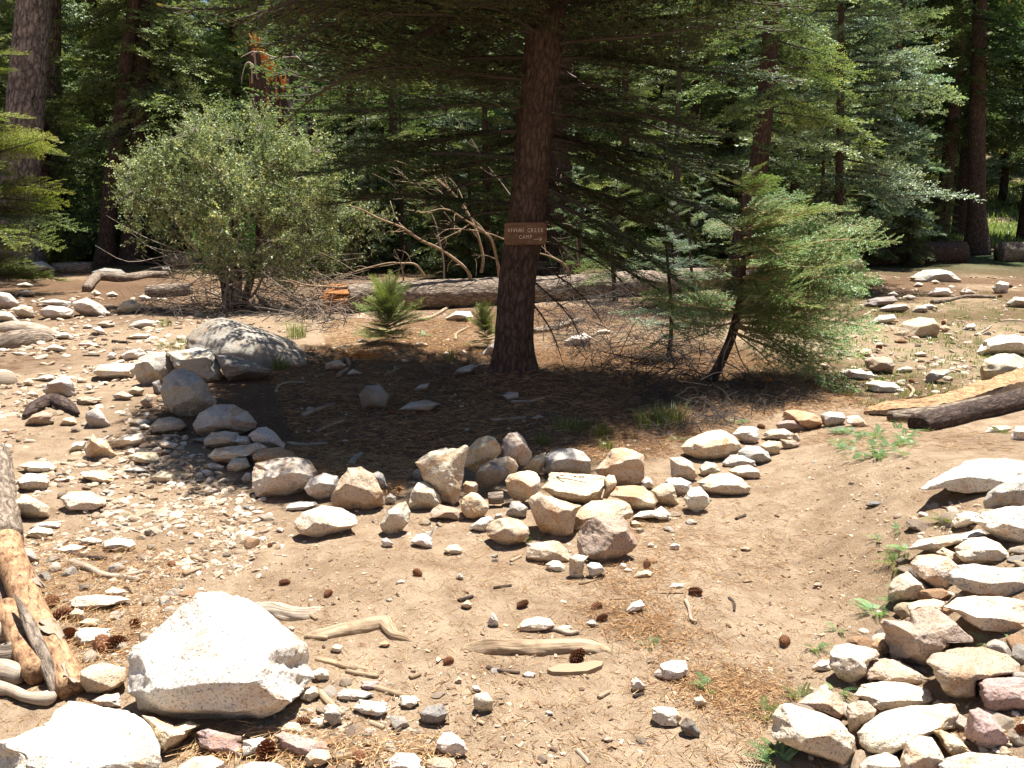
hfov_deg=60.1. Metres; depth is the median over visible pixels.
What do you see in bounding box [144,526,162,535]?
stone
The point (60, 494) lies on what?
stone
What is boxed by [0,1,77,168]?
fir tree
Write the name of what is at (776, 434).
rock
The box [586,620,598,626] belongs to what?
rock
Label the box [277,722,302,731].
rock
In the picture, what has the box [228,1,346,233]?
fir tree
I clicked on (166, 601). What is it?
stone
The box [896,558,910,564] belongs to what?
stone
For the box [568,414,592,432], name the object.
grass tuft
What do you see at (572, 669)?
wood slab
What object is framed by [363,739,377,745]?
stone
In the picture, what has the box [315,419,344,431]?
stick
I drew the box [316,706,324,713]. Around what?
stone
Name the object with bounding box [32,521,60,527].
rock
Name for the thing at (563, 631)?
stick
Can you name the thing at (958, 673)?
rock
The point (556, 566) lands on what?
rock
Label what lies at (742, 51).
fir tree
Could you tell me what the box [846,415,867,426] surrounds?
rock
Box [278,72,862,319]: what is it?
fallen tree
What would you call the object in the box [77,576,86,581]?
stone
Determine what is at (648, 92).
fir tree
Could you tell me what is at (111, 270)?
boulder
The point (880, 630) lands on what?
stone
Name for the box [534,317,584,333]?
stick
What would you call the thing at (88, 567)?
stick
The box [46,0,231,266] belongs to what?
fir tree
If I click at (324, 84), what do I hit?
fir tree
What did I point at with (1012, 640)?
stone
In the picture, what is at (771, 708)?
plant
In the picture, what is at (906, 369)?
rock
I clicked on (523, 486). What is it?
rock
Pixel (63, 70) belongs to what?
fir tree
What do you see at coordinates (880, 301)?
boulder
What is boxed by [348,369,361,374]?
rock
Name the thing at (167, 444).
rock
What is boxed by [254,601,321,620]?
root
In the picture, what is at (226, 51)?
fir tree
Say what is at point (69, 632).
pine cone
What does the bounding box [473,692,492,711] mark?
rock
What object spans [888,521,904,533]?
plant
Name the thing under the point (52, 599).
pine cone
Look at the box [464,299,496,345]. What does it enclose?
cedar seedling
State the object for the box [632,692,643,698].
stick
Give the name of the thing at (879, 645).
rock
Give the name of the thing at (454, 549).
rock
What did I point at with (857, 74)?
fir tree
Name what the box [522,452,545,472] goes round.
rock
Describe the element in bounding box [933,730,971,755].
rock
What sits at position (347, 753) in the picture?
stick
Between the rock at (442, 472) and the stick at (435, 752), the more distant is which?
the rock at (442, 472)
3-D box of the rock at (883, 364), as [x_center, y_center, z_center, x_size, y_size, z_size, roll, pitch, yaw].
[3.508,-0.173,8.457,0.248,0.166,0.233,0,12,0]
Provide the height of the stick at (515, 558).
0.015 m
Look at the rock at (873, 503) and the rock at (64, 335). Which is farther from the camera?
the rock at (64, 335)
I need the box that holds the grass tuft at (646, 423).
[631,404,674,430]
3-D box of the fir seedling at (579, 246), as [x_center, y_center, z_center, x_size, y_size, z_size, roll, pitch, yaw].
[1.089,-2.701,14.568,1.230,2.545,1.154,0,12,0]
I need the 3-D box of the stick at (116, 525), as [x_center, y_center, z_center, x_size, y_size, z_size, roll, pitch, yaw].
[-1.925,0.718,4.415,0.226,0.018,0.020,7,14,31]
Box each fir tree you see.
[0,0,12,124]
[0,0,50,272]
[0,0,121,244]
[0,0,122,251]
[0,1,10,112]
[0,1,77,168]
[0,10,93,194]
[0,63,45,243]
[7,0,124,199]
[12,0,102,235]
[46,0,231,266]
[54,0,226,259]
[55,0,250,265]
[61,0,158,216]
[64,19,91,188]
[80,0,251,263]
[103,0,254,223]
[176,0,232,192]
[178,0,321,264]
[191,0,303,245]
[192,0,246,186]
[196,1,245,93]
[203,1,301,215]
[219,4,338,84]
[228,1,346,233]
[261,6,366,152]
[284,16,440,261]
[297,4,372,229]
[318,19,425,244]
[318,24,405,231]
[320,4,481,272]
[360,22,459,237]
[384,16,503,252]
[385,46,470,218]
[410,26,519,275]
[415,47,481,262]
[425,3,520,240]
[456,8,578,261]
[472,33,524,184]
[509,41,636,260]
[513,5,616,275]
[537,0,701,271]
[577,1,632,255]
[585,52,631,244]
[594,0,724,252]
[600,1,646,232]
[603,1,712,247]
[607,0,773,267]
[636,7,738,224]
[640,7,708,268]
[653,1,756,228]
[655,2,803,266]
[668,0,890,298]
[688,0,854,232]
[701,11,785,176]
[703,1,885,269]
[716,0,985,287]
[748,1,849,189]
[779,0,908,218]
[801,1,883,223]
[815,0,968,259]
[846,0,949,241]
[846,12,906,219]
[847,0,1011,238]
[849,26,940,227]
[861,0,1023,255]
[900,0,1023,240]
[903,0,966,216]
[904,0,1009,206]
[920,0,1023,235]
[955,28,1023,201]
[986,0,1023,240]
[986,32,1023,161]
[997,83,1023,202]
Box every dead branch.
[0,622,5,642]
[0,680,56,705]
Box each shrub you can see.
[39,211,90,264]
[40,218,120,258]
[67,181,100,215]
[69,182,119,252]
[71,215,188,258]
[95,88,364,312]
[147,210,212,259]
[192,212,325,272]
[287,176,400,276]
[363,218,456,270]
[434,212,540,274]
[578,136,654,254]
[599,218,719,269]
[659,231,723,267]
[680,221,778,266]
[833,196,919,224]
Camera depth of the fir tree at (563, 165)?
18.89 m
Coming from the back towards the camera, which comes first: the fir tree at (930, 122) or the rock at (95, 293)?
the fir tree at (930, 122)
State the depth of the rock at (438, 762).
2.51 m
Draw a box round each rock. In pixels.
[13,305,34,317]
[16,494,49,517]
[17,282,31,286]
[17,290,34,295]
[17,473,49,490]
[18,461,57,472]
[23,378,33,385]
[24,548,39,562]
[25,411,53,424]
[27,390,38,397]
[27,526,52,536]
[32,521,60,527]
[33,376,52,380]
[41,344,66,351]
[42,374,76,396]
[55,332,74,338]
[56,544,86,552]
[60,417,76,424]
[60,491,105,510]
[69,441,86,451]
[69,608,83,620]
[70,594,130,609]
[73,627,110,644]
[76,396,101,403]
[78,618,98,625]
[79,537,102,544]
[80,663,126,692]
[81,470,114,482]
[84,342,98,346]
[84,433,116,458]
[85,407,109,426]
[91,290,100,296]
[92,327,107,334]
[92,693,121,706]
[95,321,114,327]
[102,489,111,493]
[103,537,135,550]
[104,587,128,596]
[106,292,117,296]
[106,352,116,359]
[110,433,145,447]
[113,391,132,399]
[120,348,146,359]
[124,467,148,471]
[126,334,150,338]
[127,452,159,463]
[128,386,144,395]
[137,295,150,299]
[140,394,152,407]
[140,424,149,429]
[142,715,199,753]
[150,417,186,432]
[150,470,174,481]
[152,380,160,393]
[159,440,176,449]
[161,266,171,273]
[178,755,223,767]
[193,437,205,442]
[197,728,241,755]
[203,431,238,446]
[207,462,224,469]
[227,458,249,471]
[234,436,251,444]
[238,762,284,767]
[241,473,251,482]
[242,737,270,756]
[248,427,285,448]
[252,447,296,465]
[274,731,328,756]
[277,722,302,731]
[285,502,317,510]
[294,505,356,537]
[299,686,319,701]
[304,473,338,499]
[305,749,331,766]
[310,718,323,726]
[313,668,328,680]
[323,704,341,725]
[325,360,345,369]
[331,466,384,509]
[331,644,342,651]
[337,689,358,699]
[338,689,373,700]
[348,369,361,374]
[353,699,387,715]
[359,384,389,408]
[361,681,378,689]
[373,471,387,488]
[379,640,389,646]
[380,501,410,533]
[381,538,392,546]
[385,493,395,503]
[389,753,421,767]
[398,400,438,411]
[399,696,419,707]
[408,482,440,508]
[411,533,432,547]
[412,469,420,479]
[415,383,428,390]
[415,445,467,504]
[416,342,427,347]
[419,704,447,723]
[426,757,456,767]
[430,504,465,519]
[436,732,467,756]
[444,544,462,553]
[453,364,479,375]
[454,676,461,683]
[456,573,463,579]
[461,492,488,518]
[461,600,472,608]
[463,481,477,492]
[465,436,501,472]
[470,516,492,530]
[472,685,480,691]
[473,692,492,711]
[476,456,509,488]
[481,343,493,355]
[486,517,529,544]
[488,612,498,625]
[494,513,502,519]
[501,432,531,465]
[503,392,518,399]
[504,456,517,473]
[505,470,539,501]
[505,501,527,517]
[517,616,554,631]
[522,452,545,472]
[523,672,535,677]
[527,540,570,561]
[528,492,580,535]
[532,415,543,419]
[544,448,590,473]
[546,560,565,571]
[559,625,570,630]
[564,333,590,346]
[569,554,587,577]
[574,499,632,530]
[577,515,636,560]
[586,562,604,576]
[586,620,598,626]
[594,447,644,485]
[595,329,610,333]
[602,475,616,498]
[602,735,613,741]
[609,485,655,509]
[625,600,644,612]
[629,520,640,526]
[631,677,645,690]
[633,506,671,519]
[634,570,652,576]
[641,477,653,487]
[651,483,678,504]
[652,706,681,725]
[654,660,687,679]
[665,478,691,494]
[669,457,697,480]
[670,543,679,549]
[670,583,683,587]
[680,717,699,736]
[683,486,709,511]
[693,695,706,706]
[697,473,750,494]
[699,462,720,475]
[722,454,756,466]
[729,465,760,478]
[732,426,759,443]
[738,445,771,462]
[760,440,781,454]
[763,429,792,439]
[771,703,854,764]
[775,418,804,431]
[779,439,799,448]
[782,410,822,429]
[792,433,799,441]
[798,688,843,718]
[812,660,830,670]
[813,582,821,586]
[820,411,845,426]
[829,643,879,682]
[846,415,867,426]
[846,700,875,733]
[853,681,932,709]
[857,703,958,754]
[860,349,872,356]
[860,752,900,767]
[864,357,894,372]
[866,501,880,506]
[866,658,929,683]
[871,638,889,655]
[872,314,896,323]
[880,606,972,665]
[888,291,898,296]
[888,571,927,602]
[896,366,913,372]
[900,736,943,767]
[901,294,914,299]
[906,599,944,611]
[908,529,986,549]
[910,554,956,588]
[911,305,927,312]
[914,282,922,286]
[914,352,926,355]
[923,304,937,308]
[926,369,951,382]
[926,646,1019,698]
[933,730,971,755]
[936,547,960,562]
[938,752,1023,767]
[940,325,949,331]
[944,596,1023,632]
[948,564,1023,595]
[951,511,979,528]
[954,537,1009,563]
[959,288,975,294]
[962,323,976,329]
[964,708,1008,747]
[970,506,1023,542]
[978,677,1023,710]
[983,478,1023,508]
[985,425,1012,432]
[992,281,1008,292]
[1011,426,1023,440]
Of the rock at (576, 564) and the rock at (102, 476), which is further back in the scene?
the rock at (102, 476)
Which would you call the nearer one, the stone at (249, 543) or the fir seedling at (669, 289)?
the stone at (249, 543)
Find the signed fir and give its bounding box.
[157,0,817,374]
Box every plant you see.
[636,636,660,651]
[692,671,716,693]
[726,418,747,422]
[741,739,799,767]
[746,695,780,720]
[759,737,794,766]
[781,682,812,699]
[804,642,831,654]
[821,682,856,700]
[823,621,844,635]
[826,426,854,433]
[849,598,892,616]
[864,533,880,541]
[871,549,909,576]
[873,584,919,603]
[884,543,908,557]
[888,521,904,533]
[921,511,950,525]
[967,630,985,646]
[989,426,1011,433]
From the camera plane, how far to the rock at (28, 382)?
7.82 m
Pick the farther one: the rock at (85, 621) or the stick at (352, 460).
the stick at (352, 460)
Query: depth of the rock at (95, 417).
6.25 m
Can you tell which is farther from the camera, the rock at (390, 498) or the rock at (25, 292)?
the rock at (25, 292)
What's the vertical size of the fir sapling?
2.259 m
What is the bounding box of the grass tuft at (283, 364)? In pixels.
[265,351,293,369]
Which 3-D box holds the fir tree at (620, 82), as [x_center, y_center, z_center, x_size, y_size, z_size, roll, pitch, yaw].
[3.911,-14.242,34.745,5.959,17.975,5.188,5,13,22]
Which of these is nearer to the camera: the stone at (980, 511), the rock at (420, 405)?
the stone at (980, 511)
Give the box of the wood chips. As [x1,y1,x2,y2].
[16,306,939,767]
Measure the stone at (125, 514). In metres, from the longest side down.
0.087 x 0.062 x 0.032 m
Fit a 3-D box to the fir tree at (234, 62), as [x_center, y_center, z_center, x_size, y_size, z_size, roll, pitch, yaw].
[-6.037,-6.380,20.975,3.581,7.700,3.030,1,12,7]
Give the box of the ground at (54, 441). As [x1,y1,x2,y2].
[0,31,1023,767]
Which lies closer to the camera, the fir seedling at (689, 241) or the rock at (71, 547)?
the rock at (71, 547)
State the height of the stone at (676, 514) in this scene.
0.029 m
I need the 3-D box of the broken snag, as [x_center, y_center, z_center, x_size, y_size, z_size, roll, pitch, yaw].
[-4.504,-4.569,17.918,1.547,4.867,1.002,0,12,0]
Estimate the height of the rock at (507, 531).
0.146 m
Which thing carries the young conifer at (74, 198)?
on the ground at (54, 441)
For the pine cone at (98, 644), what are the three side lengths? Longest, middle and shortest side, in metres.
0.092 x 0.076 x 0.067 m
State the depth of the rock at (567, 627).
3.32 m
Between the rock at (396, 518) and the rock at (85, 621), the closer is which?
the rock at (85, 621)
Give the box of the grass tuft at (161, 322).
[158,317,171,326]
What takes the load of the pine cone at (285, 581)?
on the ground at (54, 441)
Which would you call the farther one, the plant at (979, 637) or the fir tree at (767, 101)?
the fir tree at (767, 101)
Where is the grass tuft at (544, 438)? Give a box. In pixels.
[534,431,553,446]
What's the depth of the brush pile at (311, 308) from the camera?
12.10 m
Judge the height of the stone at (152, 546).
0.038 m
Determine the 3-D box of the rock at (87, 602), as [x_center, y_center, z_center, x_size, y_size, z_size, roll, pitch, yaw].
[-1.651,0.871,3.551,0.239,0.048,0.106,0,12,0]
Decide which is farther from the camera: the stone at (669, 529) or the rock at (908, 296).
the rock at (908, 296)
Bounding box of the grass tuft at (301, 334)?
[281,318,309,338]
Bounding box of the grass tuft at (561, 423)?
[549,414,584,432]
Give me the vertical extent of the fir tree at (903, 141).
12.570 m
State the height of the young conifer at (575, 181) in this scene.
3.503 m
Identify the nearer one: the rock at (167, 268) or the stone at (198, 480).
the stone at (198, 480)
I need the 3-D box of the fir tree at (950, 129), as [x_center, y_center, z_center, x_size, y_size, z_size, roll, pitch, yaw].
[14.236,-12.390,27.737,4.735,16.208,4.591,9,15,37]
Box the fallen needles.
[1,271,1023,767]
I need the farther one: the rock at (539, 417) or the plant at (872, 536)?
the rock at (539, 417)
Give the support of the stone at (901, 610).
on the ground at (54, 441)
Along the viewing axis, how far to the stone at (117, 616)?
3.43 m
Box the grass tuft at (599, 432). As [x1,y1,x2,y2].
[590,418,615,437]
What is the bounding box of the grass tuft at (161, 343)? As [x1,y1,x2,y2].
[156,337,186,349]
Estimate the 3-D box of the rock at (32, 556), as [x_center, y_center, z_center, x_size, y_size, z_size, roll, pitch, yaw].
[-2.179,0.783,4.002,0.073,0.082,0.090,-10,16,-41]
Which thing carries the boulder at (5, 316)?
on the ground at (54, 441)
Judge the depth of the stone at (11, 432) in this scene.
6.11 m
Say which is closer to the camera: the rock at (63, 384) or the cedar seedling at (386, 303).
the rock at (63, 384)
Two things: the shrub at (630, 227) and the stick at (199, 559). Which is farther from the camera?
the shrub at (630, 227)
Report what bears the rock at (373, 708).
on the ground at (54, 441)
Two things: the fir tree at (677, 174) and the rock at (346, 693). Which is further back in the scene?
the fir tree at (677, 174)
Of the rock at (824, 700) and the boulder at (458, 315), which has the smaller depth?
the rock at (824, 700)
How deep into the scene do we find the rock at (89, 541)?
4.20 m
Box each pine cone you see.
[45,594,59,607]
[52,606,72,620]
[63,627,76,642]
[92,634,109,653]
[105,635,127,651]
[129,618,141,628]
[167,561,175,566]
[255,738,276,761]
[279,578,290,585]
[296,715,310,725]
[308,450,315,456]
[324,589,332,596]
[352,749,365,765]
[412,568,421,576]
[443,656,453,664]
[516,599,528,608]
[569,648,584,662]
[591,602,602,608]
[596,612,608,621]
[643,560,650,568]
[688,586,702,594]
[757,423,764,428]
[779,634,790,646]
[1013,723,1023,738]
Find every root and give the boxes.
[0,321,60,334]
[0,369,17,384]
[22,393,79,416]
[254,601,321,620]
[304,614,415,641]
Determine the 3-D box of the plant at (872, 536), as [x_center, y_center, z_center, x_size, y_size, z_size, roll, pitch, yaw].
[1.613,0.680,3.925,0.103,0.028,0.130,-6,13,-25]
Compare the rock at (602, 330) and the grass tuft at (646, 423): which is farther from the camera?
the rock at (602, 330)
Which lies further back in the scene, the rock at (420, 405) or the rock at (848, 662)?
the rock at (420, 405)
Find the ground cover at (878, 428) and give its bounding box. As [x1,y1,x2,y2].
[828,420,929,461]
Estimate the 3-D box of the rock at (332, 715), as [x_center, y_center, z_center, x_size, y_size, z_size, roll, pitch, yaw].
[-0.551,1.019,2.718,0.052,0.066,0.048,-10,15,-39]
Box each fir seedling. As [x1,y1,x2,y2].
[547,152,610,280]
[571,152,656,300]
[608,191,721,355]
[656,174,731,321]
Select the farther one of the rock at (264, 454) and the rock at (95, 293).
the rock at (95, 293)
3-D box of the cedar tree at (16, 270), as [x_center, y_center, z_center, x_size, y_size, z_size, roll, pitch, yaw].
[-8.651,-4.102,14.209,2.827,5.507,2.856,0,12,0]
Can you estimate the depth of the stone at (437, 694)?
2.87 m
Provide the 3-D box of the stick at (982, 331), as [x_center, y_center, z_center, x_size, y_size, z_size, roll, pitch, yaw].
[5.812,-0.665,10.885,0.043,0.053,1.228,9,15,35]
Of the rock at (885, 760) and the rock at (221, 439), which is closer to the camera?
the rock at (885, 760)
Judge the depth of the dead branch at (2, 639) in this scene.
3.27 m
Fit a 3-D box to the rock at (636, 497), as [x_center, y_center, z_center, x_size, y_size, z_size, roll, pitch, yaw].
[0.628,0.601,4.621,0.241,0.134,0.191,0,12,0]
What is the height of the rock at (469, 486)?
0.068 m
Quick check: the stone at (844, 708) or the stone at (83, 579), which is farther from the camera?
the stone at (83, 579)
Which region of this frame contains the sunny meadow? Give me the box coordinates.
[897,180,1023,246]
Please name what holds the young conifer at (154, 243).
on the ground at (54, 441)
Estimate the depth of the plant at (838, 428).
5.89 m
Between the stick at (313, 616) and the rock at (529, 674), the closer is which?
the rock at (529, 674)
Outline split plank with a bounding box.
[864,367,1023,414]
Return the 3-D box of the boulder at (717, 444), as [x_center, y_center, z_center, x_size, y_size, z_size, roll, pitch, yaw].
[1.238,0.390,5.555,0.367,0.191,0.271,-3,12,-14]
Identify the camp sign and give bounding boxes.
[504,222,546,244]
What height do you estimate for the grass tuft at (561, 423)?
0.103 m
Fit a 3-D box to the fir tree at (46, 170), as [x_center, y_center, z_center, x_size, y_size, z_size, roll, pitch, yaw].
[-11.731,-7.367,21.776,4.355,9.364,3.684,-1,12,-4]
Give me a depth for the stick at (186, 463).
5.40 m
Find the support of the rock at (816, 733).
on the ground at (54, 441)
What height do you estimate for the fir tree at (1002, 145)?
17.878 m
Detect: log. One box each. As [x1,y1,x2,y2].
[0,329,55,348]
[0,442,83,699]
[50,251,78,261]
[52,262,93,272]
[145,283,192,296]
[165,253,198,268]
[462,638,610,656]
[844,241,969,265]
[887,395,991,421]
[907,387,1023,430]
[993,242,1023,260]
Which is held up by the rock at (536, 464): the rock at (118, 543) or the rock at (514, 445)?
the rock at (514, 445)
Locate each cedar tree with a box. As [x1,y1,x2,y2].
[0,48,88,285]
[434,88,481,257]
[587,40,641,239]
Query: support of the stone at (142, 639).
on the ground at (54, 441)
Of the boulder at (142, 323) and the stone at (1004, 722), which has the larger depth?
the boulder at (142, 323)
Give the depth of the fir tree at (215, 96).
25.70 m
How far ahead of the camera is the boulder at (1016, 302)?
13.54 m
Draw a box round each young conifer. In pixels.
[65,163,85,252]
[82,185,99,254]
[145,165,171,264]
[302,150,329,269]
[340,145,385,274]
[362,164,393,268]
[371,86,433,271]
[410,112,437,240]
[419,119,466,278]
[447,121,496,278]
[474,122,510,234]
[570,153,592,269]
[579,135,612,244]
[639,190,655,242]
[668,91,728,259]
[703,120,736,260]
[733,78,751,194]
[800,87,856,261]
[830,113,859,265]
[850,62,901,262]
[859,109,908,239]
[883,109,937,266]
[928,150,958,240]
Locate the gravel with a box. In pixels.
[0,276,1023,767]
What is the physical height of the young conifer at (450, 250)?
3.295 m
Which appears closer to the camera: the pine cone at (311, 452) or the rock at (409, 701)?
the rock at (409, 701)
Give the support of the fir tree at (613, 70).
on the ground at (54, 441)
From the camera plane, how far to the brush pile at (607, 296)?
13.09 m
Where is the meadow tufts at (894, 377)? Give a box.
[781,288,1023,406]
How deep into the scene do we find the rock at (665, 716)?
2.72 m
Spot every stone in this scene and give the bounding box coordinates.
[0,384,7,389]
[7,430,16,434]
[38,572,53,580]
[46,556,59,563]
[49,562,61,573]
[52,541,64,547]
[53,410,63,415]
[57,492,66,498]
[61,566,77,576]
[71,427,80,432]
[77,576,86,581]
[79,584,90,591]
[82,650,100,663]
[86,346,96,350]
[102,528,111,531]
[108,562,124,572]
[109,611,124,619]
[112,553,121,561]
[115,642,127,651]
[118,661,128,668]
[119,511,132,517]
[134,508,152,517]
[137,534,145,539]
[138,473,148,477]
[139,633,150,641]
[141,555,151,560]
[141,594,154,604]
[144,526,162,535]
[147,544,157,549]
[156,512,168,517]
[159,595,169,606]
[164,606,174,611]
[165,588,180,596]
[179,590,196,596]
[194,478,204,481]
[223,552,231,556]
[243,504,251,509]
[243,538,259,548]
[259,514,274,520]
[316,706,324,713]
[323,685,336,696]
[326,738,336,746]
[331,750,343,755]
[339,677,352,686]
[345,725,362,737]
[362,728,372,736]
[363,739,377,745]
[382,742,396,751]
[390,716,409,728]
[404,742,424,753]
[415,728,423,733]
[419,518,430,525]
[426,530,432,536]
[431,691,445,697]
[490,668,499,673]
[537,754,547,763]
[635,528,643,532]
[636,736,645,743]
[646,555,657,562]
[646,658,654,662]
[663,526,675,532]
[670,511,680,516]
[685,519,697,524]
[790,702,814,710]
[833,692,844,701]
[841,701,847,718]
[846,636,873,648]
[847,749,866,767]
[871,633,884,641]
[875,627,885,633]
[893,602,909,617]
[894,338,907,342]
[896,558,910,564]
[897,565,908,572]
[906,519,929,531]
[909,567,917,576]
[917,588,950,600]
[928,503,939,508]
[939,512,958,527]
[940,605,953,615]
[943,376,952,380]
[946,506,958,511]
[955,716,966,729]
[976,509,993,514]
[986,639,1010,656]
[993,713,1013,730]
[1006,634,1023,651]
[1007,555,1023,561]
[1007,729,1023,745]
[1009,546,1023,553]
[1011,643,1023,662]
[1012,671,1023,677]
[1013,560,1023,566]
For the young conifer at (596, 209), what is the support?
on the ground at (54, 441)
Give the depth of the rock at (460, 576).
3.74 m
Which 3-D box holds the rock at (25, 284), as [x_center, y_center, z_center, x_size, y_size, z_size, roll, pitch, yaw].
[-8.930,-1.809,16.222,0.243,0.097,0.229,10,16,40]
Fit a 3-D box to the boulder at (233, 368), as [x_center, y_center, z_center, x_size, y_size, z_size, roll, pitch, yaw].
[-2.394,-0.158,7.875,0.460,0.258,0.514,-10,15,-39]
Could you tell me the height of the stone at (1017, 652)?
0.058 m
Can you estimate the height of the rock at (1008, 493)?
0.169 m
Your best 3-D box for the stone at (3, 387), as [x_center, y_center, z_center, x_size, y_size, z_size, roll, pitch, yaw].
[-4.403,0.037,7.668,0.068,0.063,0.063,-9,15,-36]
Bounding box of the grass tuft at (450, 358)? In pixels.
[441,346,459,361]
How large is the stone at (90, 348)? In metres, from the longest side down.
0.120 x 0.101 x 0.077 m
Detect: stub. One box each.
[0,641,13,660]
[0,658,24,684]
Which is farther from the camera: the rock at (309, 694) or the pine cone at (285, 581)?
the pine cone at (285, 581)
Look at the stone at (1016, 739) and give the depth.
2.48 m
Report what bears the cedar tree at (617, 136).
on the ground at (54, 441)
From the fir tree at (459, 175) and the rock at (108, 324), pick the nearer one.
the rock at (108, 324)
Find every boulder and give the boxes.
[0,292,18,308]
[0,311,18,321]
[0,701,161,767]
[33,261,54,272]
[37,299,70,305]
[39,306,73,318]
[73,297,110,315]
[92,268,124,273]
[92,363,134,378]
[117,299,140,312]
[127,592,313,719]
[128,319,157,327]
[134,351,174,384]
[160,368,216,415]
[166,347,222,381]
[185,318,306,367]
[193,404,256,436]
[208,442,266,462]
[214,354,272,380]
[252,457,316,496]
[445,311,472,320]
[541,472,604,502]
[681,430,741,459]
[841,368,878,379]
[864,296,897,306]
[865,380,903,392]
[879,304,909,311]
[894,317,939,337]
[910,269,960,282]
[920,458,1023,493]
[927,288,953,296]
[976,335,1023,354]
[980,353,1023,379]
[1006,297,1023,306]
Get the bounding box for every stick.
[14,594,57,697]
[69,550,107,559]
[72,560,139,581]
[83,354,99,356]
[111,340,128,342]
[111,522,139,531]
[121,568,150,575]
[177,459,193,472]
[182,566,201,576]
[189,554,206,562]
[205,489,221,495]
[256,291,288,316]
[275,381,305,391]
[287,441,327,445]
[301,402,335,416]
[305,634,327,639]
[309,613,317,620]
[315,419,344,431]
[315,656,355,669]
[318,689,345,716]
[328,340,376,350]
[333,347,398,359]
[333,747,371,762]
[336,367,349,376]
[342,347,351,365]
[345,668,378,678]
[348,451,363,465]
[368,720,384,729]
[372,685,408,696]
[383,366,395,375]
[394,726,402,734]
[395,306,448,325]
[409,672,420,679]
[421,735,434,754]
[428,748,442,754]
[454,326,468,339]
[457,595,473,601]
[486,665,519,673]
[491,417,526,420]
[493,584,511,588]
[509,555,521,561]
[511,397,543,402]
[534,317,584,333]
[546,626,578,635]
[575,748,590,764]
[579,574,604,584]
[597,690,609,699]
[610,592,683,599]
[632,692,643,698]
[684,598,697,623]
[728,597,735,611]
[735,514,746,519]
[907,384,914,397]
[930,294,995,303]
[974,325,992,335]
[999,319,1023,321]
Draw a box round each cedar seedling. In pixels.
[351,269,430,341]
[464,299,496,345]
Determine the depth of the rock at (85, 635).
3.25 m
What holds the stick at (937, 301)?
on the ground at (54, 441)
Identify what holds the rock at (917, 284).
on the ground at (54, 441)
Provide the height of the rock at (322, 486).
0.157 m
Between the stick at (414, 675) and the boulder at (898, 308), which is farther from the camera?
the boulder at (898, 308)
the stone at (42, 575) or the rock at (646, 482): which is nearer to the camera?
the stone at (42, 575)
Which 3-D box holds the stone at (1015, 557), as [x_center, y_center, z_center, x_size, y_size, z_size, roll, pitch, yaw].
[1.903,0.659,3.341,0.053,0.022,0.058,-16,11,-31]
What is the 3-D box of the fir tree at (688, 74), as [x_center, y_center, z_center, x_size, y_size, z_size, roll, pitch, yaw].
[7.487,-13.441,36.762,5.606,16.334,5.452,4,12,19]
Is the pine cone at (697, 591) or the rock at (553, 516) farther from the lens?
the rock at (553, 516)
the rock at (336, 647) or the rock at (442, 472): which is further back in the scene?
the rock at (442, 472)
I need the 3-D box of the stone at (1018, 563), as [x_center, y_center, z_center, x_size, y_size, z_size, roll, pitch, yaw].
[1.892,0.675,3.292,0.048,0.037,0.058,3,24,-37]
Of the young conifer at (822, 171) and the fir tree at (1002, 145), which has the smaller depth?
the young conifer at (822, 171)
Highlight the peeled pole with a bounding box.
[0,597,44,684]
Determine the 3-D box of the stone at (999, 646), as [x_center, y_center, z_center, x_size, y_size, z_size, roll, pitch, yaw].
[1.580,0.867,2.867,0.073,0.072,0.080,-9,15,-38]
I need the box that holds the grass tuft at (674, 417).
[648,398,695,426]
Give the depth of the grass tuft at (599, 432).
5.98 m
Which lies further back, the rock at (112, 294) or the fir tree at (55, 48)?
the fir tree at (55, 48)
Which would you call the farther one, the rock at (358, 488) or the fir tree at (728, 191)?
the fir tree at (728, 191)
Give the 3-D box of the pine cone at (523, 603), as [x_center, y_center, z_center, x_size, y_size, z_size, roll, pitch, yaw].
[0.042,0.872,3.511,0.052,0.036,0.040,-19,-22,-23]
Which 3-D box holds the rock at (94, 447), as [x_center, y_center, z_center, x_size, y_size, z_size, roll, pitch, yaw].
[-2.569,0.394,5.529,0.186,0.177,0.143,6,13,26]
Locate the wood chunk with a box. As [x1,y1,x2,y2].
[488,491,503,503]
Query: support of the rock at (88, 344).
on the ground at (54, 441)
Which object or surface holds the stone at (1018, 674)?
on the ground at (54, 441)
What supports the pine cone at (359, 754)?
on the ground at (54, 441)
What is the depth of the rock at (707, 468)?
5.14 m
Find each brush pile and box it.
[108,282,361,332]
[212,247,396,323]
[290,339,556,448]
[534,277,751,405]
[536,244,754,321]
[623,359,824,444]
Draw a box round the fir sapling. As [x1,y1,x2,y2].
[639,162,903,393]
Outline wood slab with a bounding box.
[547,660,603,675]
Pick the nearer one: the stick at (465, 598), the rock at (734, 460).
the stick at (465, 598)
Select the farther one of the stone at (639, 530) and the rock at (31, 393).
the rock at (31, 393)
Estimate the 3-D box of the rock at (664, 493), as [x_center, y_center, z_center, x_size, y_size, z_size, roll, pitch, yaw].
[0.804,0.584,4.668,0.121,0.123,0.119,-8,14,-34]
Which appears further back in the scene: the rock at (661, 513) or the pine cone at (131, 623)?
the rock at (661, 513)
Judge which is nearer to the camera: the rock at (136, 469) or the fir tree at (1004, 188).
the rock at (136, 469)
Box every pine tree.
[247,16,351,261]
[280,17,380,261]
[351,114,394,272]
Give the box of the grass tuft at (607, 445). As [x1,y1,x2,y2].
[598,437,614,450]
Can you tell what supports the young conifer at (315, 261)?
on the ground at (54, 441)
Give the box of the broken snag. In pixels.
[241,32,316,276]
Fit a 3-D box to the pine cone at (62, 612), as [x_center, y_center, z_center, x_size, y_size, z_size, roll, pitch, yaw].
[-1.757,0.901,3.453,0.061,0.068,0.087,-21,-2,42]
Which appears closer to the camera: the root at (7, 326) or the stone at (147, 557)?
the stone at (147, 557)

